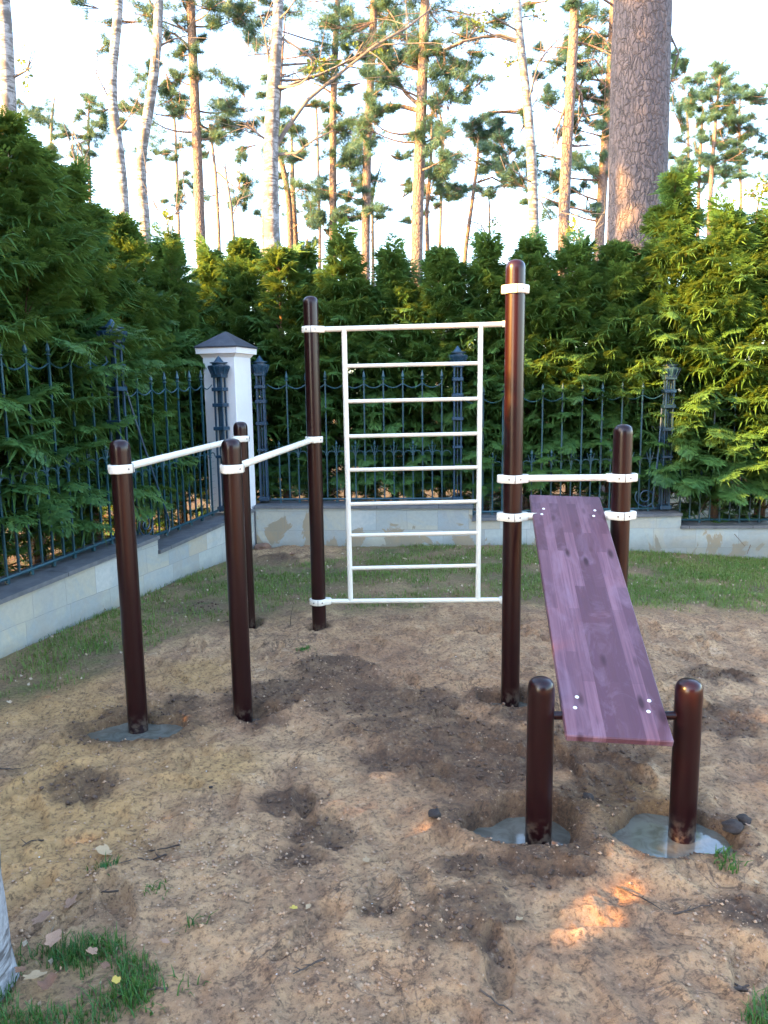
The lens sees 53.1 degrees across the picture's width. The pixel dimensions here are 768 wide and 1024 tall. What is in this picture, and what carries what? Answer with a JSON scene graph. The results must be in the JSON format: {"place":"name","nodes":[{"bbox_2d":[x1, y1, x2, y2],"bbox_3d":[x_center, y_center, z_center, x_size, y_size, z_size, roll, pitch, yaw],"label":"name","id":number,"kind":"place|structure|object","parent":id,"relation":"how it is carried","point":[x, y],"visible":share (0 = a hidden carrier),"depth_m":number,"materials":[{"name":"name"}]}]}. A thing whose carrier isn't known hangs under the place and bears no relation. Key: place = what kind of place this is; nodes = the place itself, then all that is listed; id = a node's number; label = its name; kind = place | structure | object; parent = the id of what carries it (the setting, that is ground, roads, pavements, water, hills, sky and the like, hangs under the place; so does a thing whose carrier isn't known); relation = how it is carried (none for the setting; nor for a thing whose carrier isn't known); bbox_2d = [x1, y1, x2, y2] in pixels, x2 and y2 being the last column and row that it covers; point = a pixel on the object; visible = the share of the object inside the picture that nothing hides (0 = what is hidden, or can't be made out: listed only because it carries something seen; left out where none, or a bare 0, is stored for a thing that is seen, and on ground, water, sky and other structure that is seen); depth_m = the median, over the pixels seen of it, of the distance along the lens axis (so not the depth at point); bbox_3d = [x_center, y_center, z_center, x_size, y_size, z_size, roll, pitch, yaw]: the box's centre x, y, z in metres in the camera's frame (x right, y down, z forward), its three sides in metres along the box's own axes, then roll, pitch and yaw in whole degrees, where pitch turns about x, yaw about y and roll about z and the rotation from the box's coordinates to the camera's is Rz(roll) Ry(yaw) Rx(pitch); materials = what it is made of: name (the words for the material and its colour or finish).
{"place":"outdoors","nodes":[
{"label":"outdoors","id":0,"kind":"place"},
{"bbox_2d":[0,922,167,1023],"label":"foreground grass","id":1,"kind":"structure","parent":0,"point":[73,955],"depth_m":2.05,"materials":[{"name":"plant"}]},
{"bbox_2d":[44,929,61,947],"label":"fallen leaf","id":2,"kind":"object","parent":1,"relation":"on","point":[53,938],"visible":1,"depth_m":2.17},
{"bbox_2d":[86,947,97,954],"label":"fallen leaf","id":3,"kind":"object","parent":1,"relation":"on","point":[91,950],"visible":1,"depth_m":2.12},
{"bbox_2d":[111,975,120,983],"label":"fallen leaf","id":4,"kind":"object","parent":1,"relation":"on","point":[115,979],"visible":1,"depth_m":2.02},
{"bbox_2d":[0,428,767,1023],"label":"ground","id":5,"kind":"structure","parent":0,"point":[590,946],"depth_m":2.83,"materials":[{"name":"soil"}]},
{"bbox_2d":[0,857,19,1000],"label":"birch","id":6,"kind":"object","parent":5,"relation":"on","point":[8,964],"visible":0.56,"depth_m":2.04,"materials":[{"name":"white plant"}]},
{"bbox_2d":[0,0,36,171],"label":"birch","id":7,"kind":"object","parent":5,"relation":"on","point":[8,75],"visible":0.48,"depth_m":11.04,"materials":[{"name":"white plant"}]},
{"bbox_2d":[14,966,26,972],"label":"fallen leaf","id":8,"kind":"object","parent":5,"relation":"on","point":[20,969],"visible":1,"depth_m":2.06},
{"bbox_2d":[21,839,43,846],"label":"twig","id":9,"kind":"object","parent":5,"relation":"on","point":[31,841],"visible":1,"depth_m":2.67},
{"bbox_2d":[0,298,70,567],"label":"thuja","id":10,"kind":"object","parent":5,"relation":"on","point":[21,539],"depth_m":6.52,"materials":[{"name":"green plant"}]},
{"bbox_2d":[23,970,47,979],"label":"fallen leaf","id":11,"kind":"object","parent":5,"relation":"on","point":[34,974],"visible":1,"depth_m":2.05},
{"bbox_2d":[0,210,79,576],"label":"thuja","id":12,"kind":"object","parent":5,"relation":"on","point":[12,340],"visible":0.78,"depth_m":4.88,"materials":[{"name":"green plant"}]},
{"bbox_2d":[31,910,52,924],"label":"fallen leaf","id":13,"kind":"object","parent":5,"relation":"on","point":[42,916],"visible":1,"depth_m":2.25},
{"bbox_2d":[37,972,57,989],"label":"fallen leaf","id":14,"kind":"object","parent":5,"relation":"on","point":[48,981],"visible":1,"depth_m":2.02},
{"bbox_2d":[17,83,84,167],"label":"pine","id":15,"kind":"object","parent":5,"relation":"on","point":[38,117],"visible":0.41,"depth_m":31.74,"materials":[{"name":"green plant"}]},
{"bbox_2d":[64,894,76,908],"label":"fallen leaf","id":16,"kind":"object","parent":5,"relation":"on","point":[69,902],"visible":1,"depth_m":2.35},
{"bbox_2d":[46,96,103,162],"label":"young tree","id":17,"kind":"object","parent":5,"relation":"on","point":[72,147],"visible":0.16,"depth_m":8.40,"materials":[{"name":"brown plant"}]},
{"bbox_2d":[42,90,133,199],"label":"pine","id":18,"kind":"object","parent":5,"relation":"on","point":[92,123],"visible":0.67,"depth_m":37.42,"materials":[{"name":"green plant"}]},
{"bbox_2d":[0,104,176,573],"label":"thuja","id":19,"kind":"object","parent":5,"relation":"on","point":[62,247],"visible":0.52,"depth_m":5.41,"materials":[{"name":"green plant"}]},
{"bbox_2d":[79,889,118,892],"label":"twig","id":20,"kind":"object","parent":5,"relation":"on","point":[105,891],"visible":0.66,"depth_m":2.40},
{"bbox_2d":[85,852,119,876],"bbox_3d":[-0.916,1.154,2.523,0.112,0.052,0.112,3,10,21],"label":"grass tuft","id":21,"kind":"object","parent":5,"relation":"on","point":[104,865],"visible":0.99,"depth_m":2.51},
{"bbox_2d":[94,844,111,854],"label":"fallen leaf","id":22,"kind":"object","parent":5,"relation":"on","point":[101,849],"visible":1,"depth_m":2.60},
{"bbox_2d":[8,154,200,558],"bbox_3d":[-2.518,-1.103,6.574,1.941,3.680,1.748,-9,12,-43],"label":"thuja","id":23,"kind":"object","parent":5,"relation":"on","point":[105,292],"visible":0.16,"depth_m":6.43,"materials":[{"name":"green plant"}]},
{"bbox_2d":[101,961,109,968],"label":"fallen leaf","id":24,"kind":"object","parent":5,"relation":"on","point":[104,965],"visible":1,"depth_m":2.07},
{"bbox_2d":[74,0,156,216],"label":"birch","id":25,"kind":"object","parent":5,"relation":"on","point":[120,163],"visible":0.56,"depth_m":13.93,"materials":[{"name":"white plant"}]},
{"bbox_2d":[103,965,136,1005],"bbox_3d":[-0.691,1.253,2.038,0.053,0.011,0.146,0,9,3],"label":"twig","id":26,"kind":"object","parent":5,"relation":"on","point":[126,985],"visible":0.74,"depth_m":2.04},
{"bbox_2d":[0,509,254,657],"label":"stone wall","id":27,"kind":"structure","parent":5,"relation":"on","point":[43,601],"depth_m":5.39,"materials":[{"name":"stone"}]},
{"bbox_2d":[0,319,229,584],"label":"iron fence","id":28,"kind":"object","parent":27,"relation":"on","point":[218,368],"visible":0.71,"depth_m":5.84,"materials":[{"name":"metal"}]},
{"bbox_2d":[61,211,208,537],"bbox_3d":[-2.488,-1.127,7.503,1.772,3.410,1.626,5,10,31],"label":"thuja","id":29,"kind":"object","parent":5,"relation":"on","point":[157,313],"visible":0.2,"depth_m":7.27,"materials":[{"name":"green plant"}]},
{"bbox_2d":[87,722,182,741],"bbox_3d":[-1.176,1.051,3.617,0.603,0.001,0.375,-1,9,0],"label":"concrete footing","id":30,"kind":"object","parent":5,"relation":"on","point":[118,733],"visible":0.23,"depth_m":3.64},
{"bbox_2d":[115,974,165,1017],"bbox_3d":[-0.608,1.251,1.988,0.149,0.050,0.107,6,11,36],"label":"grass tuft","id":31,"kind":"object","parent":5,"relation":"on","point":[152,1003],"visible":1,"depth_m":1.98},
{"bbox_2d":[120,853,166,862],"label":"twig","id":32,"kind":"object","parent":5,"relation":"on","point":[146,859],"visible":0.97,"depth_m":2.60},
{"bbox_2d":[100,207,192,534],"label":"thuja","id":33,"kind":"object","parent":5,"relation":"on","point":[109,211],"visible":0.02,"depth_m":7.83,"materials":[{"name":"green plant"}]},
{"bbox_2d":[143,878,173,899],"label":"grass tuft","id":34,"kind":"object","parent":5,"relation":"on","point":[160,885],"visible":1,"depth_m":2.41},
{"bbox_2d":[149,986,167,990],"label":"twig","id":35,"kind":"object","parent":5,"relation":"on","point":[156,988],"visible":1,"depth_m":2.01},
{"bbox_2d":[121,58,205,244],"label":"pine","id":36,"kind":"object","parent":5,"relation":"on","point":[173,158],"visible":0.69,"depth_m":31.03,"materials":[{"name":"green plant"}]},
{"bbox_2d":[148,844,179,851],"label":"twig","id":37,"kind":"object","parent":5,"relation":"on","point":[165,847],"visible":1,"depth_m":2.64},
{"bbox_2d":[161,938,169,943],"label":"fallen leaf","id":38,"kind":"object","parent":5,"relation":"on","point":[164,940],"visible":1,"depth_m":2.17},
{"bbox_2d":[129,102,212,236],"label":"young tree","id":39,"kind":"object","parent":5,"relation":"on","point":[165,213],"visible":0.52,"depth_m":11.22,"materials":[{"name":"brown plant"}]},
{"bbox_2d":[107,422,255,733],"bbox_3d":[-1.054,0.383,4.374,0.119,1.719,1.762,1,9,9],"label":"dip bar frame","id":40,"kind":"object","parent":5,"relation":"on","point":[122,467],"visible":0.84,"depth_m":3.56,"materials":[{"name":"brown paint"}]},
{"bbox_2d":[136,0,227,260],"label":"birch","id":41,"kind":"object","parent":5,"relation":"on","point":[147,118],"visible":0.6,"depth_m":14.43,"materials":[{"name":"white plant"}]},
{"bbox_2d":[145,220,223,533],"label":"thuja","id":42,"kind":"object","parent":5,"relation":"on","point":[174,258],"visible":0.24,"depth_m":7.99,"materials":[{"name":"green plant"}]},
{"bbox_2d":[68,0,302,266],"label":"pine","id":43,"kind":"object","parent":5,"relation":"on","point":[236,12],"visible":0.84,"depth_m":16.70,"materials":[{"name":"green plant"}]},
{"bbox_2d":[165,965,210,995],"bbox_3d":[-0.514,1.240,2.025,0.137,0.048,0.078,2,9,16],"label":"grass tuft","id":44,"kind":"object","parent":5,"relation":"on","point":[181,981],"visible":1,"depth_m":2.03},
{"bbox_2d":[175,910,216,933],"bbox_3d":[-0.540,1.187,2.234,0.120,0.060,0.086,-1,9,0],"label":"grass tuft","id":45,"kind":"object","parent":5,"relation":"on","point":[189,923],"visible":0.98,"depth_m":2.24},
{"bbox_2d":[168,123,280,250],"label":"pine","id":46,"kind":"object","parent":5,"relation":"on","point":[245,178],"visible":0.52,"depth_m":24.61,"materials":[{"name":"green plant"}]},
{"bbox_2d":[194,332,257,546],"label":"pillar","id":47,"kind":"structure","parent":5,"relation":"on","point":[235,353],"depth_m":7.45,"materials":[{"name":"paint"}]},
{"bbox_2d":[183,230,269,514],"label":"thuja","id":48,"kind":"object","parent":5,"relation":"on","point":[205,258],"visible":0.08,"depth_m":8.78,"materials":[{"name":"green plant"}]},
{"bbox_2d":[205,130,259,247],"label":"young tree","id":49,"kind":"object","parent":5,"relation":"on","point":[232,212],"visible":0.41,"depth_m":23.81,"materials":[{"name":"brown plant"}]},
{"bbox_2d":[193,234,290,503],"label":"thuja","id":50,"kind":"object","parent":5,"relation":"on","point":[238,280],"visible":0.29,"depth_m":8.49,"materials":[{"name":"green plant"}]},
{"bbox_2d":[254,543,270,549],"bbox_3d":[-1.220,0.349,7.752,0.170,0.085,0.146,0,9,8],"label":"stone","id":51,"kind":"object","parent":5,"relation":"on","point":[259,546],"visible":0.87,"depth_m":7.71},
{"bbox_2d":[239,241,338,501],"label":"thuja","id":52,"kind":"object","parent":5,"relation":"on","point":[277,265],"visible":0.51,"depth_m":8.18,"materials":[{"name":"green plant"}]},
{"bbox_2d":[186,16,394,248],"bbox_3d":[-2.416,-6.991,19.956,5.557,11.202,2.187,-1,9,0],"label":"pine","id":53,"kind":"object","parent":5,"relation":"on","point":[319,216],"visible":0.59,"depth_m":19.61,"materials":[{"name":"green plant"}]},
{"bbox_2d":[295,645,315,651],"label":"grass tuft","id":54,"kind":"object","parent":5,"relation":"on","point":[304,648],"visible":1,"depth_m":4.59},
{"bbox_2d":[258,238,356,500],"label":"thuja","id":55,"kind":"object","parent":5,"relation":"on","point":[309,260],"visible":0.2,"depth_m":8.36,"materials":[{"name":"green plant"}]},
{"bbox_2d":[287,137,328,246],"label":"pine","id":56,"kind":"object","parent":5,"relation":"on","point":[295,229],"visible":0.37,"depth_m":20.92,"materials":[{"name":"green plant"}]},
{"bbox_2d":[293,957,325,973],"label":"twig","id":57,"kind":"object","parent":5,"relation":"on","point":[317,961],"visible":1,"depth_m":2.08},
{"bbox_2d":[280,84,355,420],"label":"pine","id":58,"kind":"object","parent":5,"relation":"on","point":[325,178],"visible":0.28,"depth_m":33.98,"materials":[{"name":"green plant"}]},
{"bbox_2d":[219,0,432,421],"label":"pine","id":59,"kind":"object","parent":5,"relation":"on","point":[342,128],"visible":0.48,"depth_m":19.59,"materials":[{"name":"green plant"}]},
{"bbox_2d":[216,0,447,494],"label":"birch","id":60,"kind":"object","parent":5,"relation":"on","point":[270,222],"visible":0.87,"depth_m":11.18,"materials":[{"name":"white plant"}]},
{"bbox_2d":[269,216,409,500],"bbox_3d":[-0.428,-1.355,8.435,1.711,3.512,1.613,0,9,5],"label":"thuja","id":61,"kind":"object","parent":5,"relation":"on","point":[347,295],"visible":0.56,"depth_m":8.01,"materials":[{"name":"green plant"}]},
{"bbox_2d":[336,94,411,284],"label":"young tree","id":62,"kind":"object","parent":5,"relation":"on","point":[372,239],"visible":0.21,"depth_m":21.03,"materials":[{"name":"brown plant"}]},
{"bbox_2d":[0,609,767,1023],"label":"sand crumbs","id":63,"kind":"object","parent":5,"relation":"on","point":[318,993],"visible":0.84,"depth_m":2.44,"materials":[{"name":"sand"}]},
{"bbox_2d":[284,0,489,279],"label":"pine","id":64,"kind":"object","parent":5,"relation":"on","point":[367,179],"visible":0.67,"depth_m":17.80,"materials":[{"name":"green plant"}]},
{"bbox_2d":[336,231,452,500],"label":"thuja","id":65,"kind":"object","parent":5,"relation":"on","point":[395,285],"visible":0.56,"depth_m":8.02,"materials":[{"name":"green plant"}]},
{"bbox_2d":[39,601,766,967],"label":"soil crumbs","id":66,"kind":"object","parent":5,"relation":"on","point":[471,869],"visible":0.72,"depth_m":3.07,"materials":[{"name":"soil"}]},
{"bbox_2d":[314,0,534,286],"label":"pine","id":67,"kind":"object","parent":5,"relation":"on","point":[421,54],"visible":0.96,"depth_m":14.83,"materials":[{"name":"green plant"}]},
{"bbox_2d":[428,808,440,818],"bbox_3d":[0.185,1.099,2.803,0.047,0.030,0.050,-1,9,-1],"label":"soil clod","id":68,"kind":"object","parent":5,"relation":"on","point":[435,813],"visible":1,"depth_m":2.79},
{"bbox_2d":[383,110,493,412],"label":"pine","id":69,"kind":"object","parent":5,"relation":"on","point":[440,192],"visible":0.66,"depth_m":21.74,"materials":[{"name":"green plant"}]},
{"bbox_2d":[375,242,503,509],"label":"thuja","id":70,"kind":"object","parent":5,"relation":"on","point":[443,282],"visible":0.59,"depth_m":7.95,"materials":[{"name":"green plant"}]},
{"bbox_2d":[407,75,496,385],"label":"pine","id":71,"kind":"object","parent":5,"relation":"on","point":[440,235],"visible":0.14,"depth_m":31.98,"materials":[{"name":"green plant"}]},
{"bbox_2d":[219,259,703,844],"bbox_3d":[0.242,0.067,3.749,2.010,2.502,2.596,-1,9,0],"label":"workout station","id":72,"kind":"object","parent":5,"relation":"on","point":[607,683],"visible":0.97,"depth_m":3.60,"materials":[{"name":"brown paint"}]},
{"bbox_2d":[398,95,525,292],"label":"pine","id":73,"kind":"object","parent":5,"relation":"on","point":[480,131],"visible":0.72,"depth_m":22.57,"materials":[{"name":"green plant"}]},
{"bbox_2d":[443,147,505,241],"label":"young tree","id":74,"kind":"object","parent":5,"relation":"on","point":[489,227],"visible":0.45,"depth_m":22.79,"materials":[{"name":"grey plant"}]},
{"bbox_2d":[412,227,546,510],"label":"thuja","id":75,"kind":"object","parent":5,"relation":"on","point":[484,267],"visible":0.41,"depth_m":7.95,"materials":[{"name":"green plant"}]},
{"bbox_2d":[479,989,511,1011],"bbox_3d":[0.284,1.256,1.971,0.097,0.018,0.017,7,12,39],"label":"twig","id":76,"kind":"object","parent":5,"relation":"on","point":[487,995],"visible":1,"depth_m":1.97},
{"bbox_2d":[488,702,526,706],"bbox_3d":[0.639,0.996,3.894,0.390,0.001,0.271,-1,9,0],"label":"concrete footing","id":77,"kind":"object","parent":5,"relation":"on","point":[521,704],"visible":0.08,"depth_m":3.95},
{"bbox_2d":[254,501,767,558],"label":"stone wall","id":78,"kind":"structure","parent":5,"relation":"on","point":[278,523],"depth_m":7.73,"materials":[{"name":"stone"}]},
{"bbox_2d":[251,346,767,522],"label":"iron fence","id":79,"kind":"object","parent":78,"relation":"on","point":[259,367],"visible":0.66,"depth_m":7.75,"materials":[{"name":"metal"}]},
{"bbox_2d":[432,0,594,235],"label":"birch","id":80,"kind":"object","parent":5,"relation":"on","point":[518,40],"visible":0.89,"depth_m":14.38,"materials":[{"name":"white plant"}]},
{"bbox_2d":[473,817,570,844],"bbox_3d":[0.509,1.205,2.829,0.573,0.001,0.450,-1,9,0],"label":"concrete footing","id":81,"kind":"object","parent":5,"relation":"on","point":[509,830],"visible":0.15,"depth_m":2.88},
{"bbox_2d":[458,225,605,510],"bbox_3d":[1.534,-1.319,8.231,1.677,3.454,1.581,7,12,41],"label":"thuja","id":82,"kind":"object","parent":5,"relation":"on","point":[542,306],"visible":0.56,"depth_m":7.86,"materials":[{"name":"green plant"}]},
{"bbox_2d":[498,225,636,505],"bbox_3d":[1.985,-1.357,8.251,1.509,3.337,1.693,6,11,38],"label":"thuja","id":83,"kind":"object","parent":5,"relation":"on","point":[578,260],"visible":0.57,"depth_m":7.86,"materials":[{"name":"green plant"}]},
{"bbox_2d":[524,0,611,276],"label":"pine","id":84,"kind":"object","parent":5,"relation":"on","point":[574,11],"visible":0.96,"depth_m":13.04,"materials":[{"name":"brown plant"}]},
{"bbox_2d":[555,206,606,494],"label":"young tree","id":85,"kind":"object","parent":5,"relation":"on","point":[571,228],"visible":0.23,"depth_m":11.40,"materials":[{"name":"green plant"}]},
{"bbox_2d":[582,792,593,799],"bbox_3d":[0.776,1.083,2.921,0.043,0.029,0.043,-2,9,-5],"label":"soil clod","id":86,"kind":"object","parent":5,"relation":"on","point":[586,795],"visible":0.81,"depth_m":2.91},
{"bbox_2d":[481,0,699,261],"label":"pine","id":87,"kind":"object","parent":5,"relation":"on","point":[598,173],"visible":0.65,"depth_m":18.65,"materials":[{"name":"green plant"}]},
{"bbox_2d":[538,239,687,507],"bbox_3d":[2.417,-1.217,8.224,1.576,3.248,1.718,0,9,2],"label":"thuja","id":88,"kind":"object","parent":5,"relation":"on","point":[617,261],"visible":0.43,"depth_m":7.83,"materials":[{"name":"green plant"}]},
{"bbox_2d":[592,0,679,507],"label":"pine","id":89,"kind":"object","parent":5,"relation":"on","point":[640,70],"visible":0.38,"depth_m":8.89,"materials":[{"name":"brown plant"}]},
{"bbox_2d":[616,886,661,909],"bbox_3d":[0.796,1.187,2.370,0.038,0.029,0.170,-7,11,-34],"label":"twig","id":90,"kind":"object","parent":5,"relation":"on","point":[619,887],"visible":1,"depth_m":2.39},
{"bbox_2d":[575,162,749,518],"bbox_3d":[3.054,-1.551,8.152,2.013,4.087,1.813,-7,11,-33],"label":"thuja","id":91,"kind":"object","parent":5,"relation":"on","point":[672,220],"visible":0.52,"depth_m":7.71,"materials":[{"name":"green plant"}]},
{"bbox_2d":[612,813,732,857],"bbox_3d":[1.009,1.163,2.729,0.541,0.001,0.436,-1,9,0],"label":"concrete footing","id":92,"kind":"object","parent":5,"relation":"on","point":[647,833],"visible":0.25,"depth_m":2.73,"materials":[{"name":"concrete"}]},
{"bbox_2d":[673,904,712,914],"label":"twig","id":93,"kind":"object","parent":5,"relation":"on","point":[684,911],"visible":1,"depth_m":2.29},
{"bbox_2d":[668,88,719,235],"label":"pine","id":94,"kind":"object","parent":5,"relation":"on","point":[682,160],"visible":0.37,"depth_m":26.27,"materials":[{"name":"green plant"}]},
{"bbox_2d":[632,187,767,544],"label":"thuja","id":95,"kind":"object","parent":5,"relation":"on","point":[732,240],"visible":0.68,"depth_m":7.48,"materials":[{"name":"green plant"}]},
{"bbox_2d":[670,90,732,229],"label":"pine","id":96,"kind":"object","parent":5,"relation":"on","point":[725,181],"visible":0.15,"depth_m":34.11,"materials":[{"name":"green plant"}]},
{"bbox_2d":[669,43,767,234],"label":"pine","id":97,"kind":"object","parent":5,"relation":"on","point":[730,116],"visible":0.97,"depth_m":24.28,"materials":[{"name":"green plant"}]},
{"bbox_2d":[671,194,767,553],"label":"thuja","id":98,"kind":"object","parent":5,"relation":"on","point":[757,460],"visible":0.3,"depth_m":7.54,"materials":[{"name":"green plant"}]},
{"bbox_2d":[705,845,752,873],"bbox_3d":[1.124,1.133,2.518,0.118,0.071,0.121,-8,11,-37],"label":"grass tuft","id":99,"kind":"object","parent":5,"relation":"on","point":[732,867],"visible":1,"depth_m":2.52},
{"bbox_2d":[694,79,767,217],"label":"pine","id":100,"kind":"object","parent":5,"relation":"on","point":[740,174],"visible":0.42,"depth_m":39.58,"materials":[{"name":"green plant"}]},
{"bbox_2d":[721,819,743,834],"bbox_3d":[1.223,1.103,2.698,0.077,0.045,0.076,-1,9,0],"label":"soil clod","id":101,"kind":"object","parent":5,"relation":"on","point":[734,826],"visible":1,"depth_m":2.68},
{"bbox_2d":[736,814,751,824],"bbox_3d":[1.279,1.092,2.734,0.052,0.032,0.048,5,11,32],"label":"soil clod","id":102,"kind":"object","parent":5,"relation":"on","point":[743,819],"visible":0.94,"depth_m":2.72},
{"bbox_2d":[730,175,767,222],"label":"young tree","id":103,"kind":"object","parent":5,"relation":"on","point":[764,186],"visible":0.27,"depth_m":11.22,"materials":[{"name":"yellow plant"}]},
{"bbox_2d":[734,982,766,998],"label":"twig","id":104,"kind":"object","parent":5,"relation":"on","point":[738,987],"visible":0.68,"depth_m":2.01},
{"bbox_2d":[0,542,767,698],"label":"lawn grass","id":105,"kind":"structure","parent":0,"point":[706,588],"depth_m":6.23,"materials":[{"name":"plant"}]},
{"bbox_2d":[10,0,767,396],"label":"sky","id":106,"kind":"structure","parent":0,"point":[703,27],"materials":[{"name":"white"}]},
{"bbox_2d":[739,984,767,1023],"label":"foreground grass","id":107,"kind":"structure","parent":0,"point":[750,1012],"depth_m":1.91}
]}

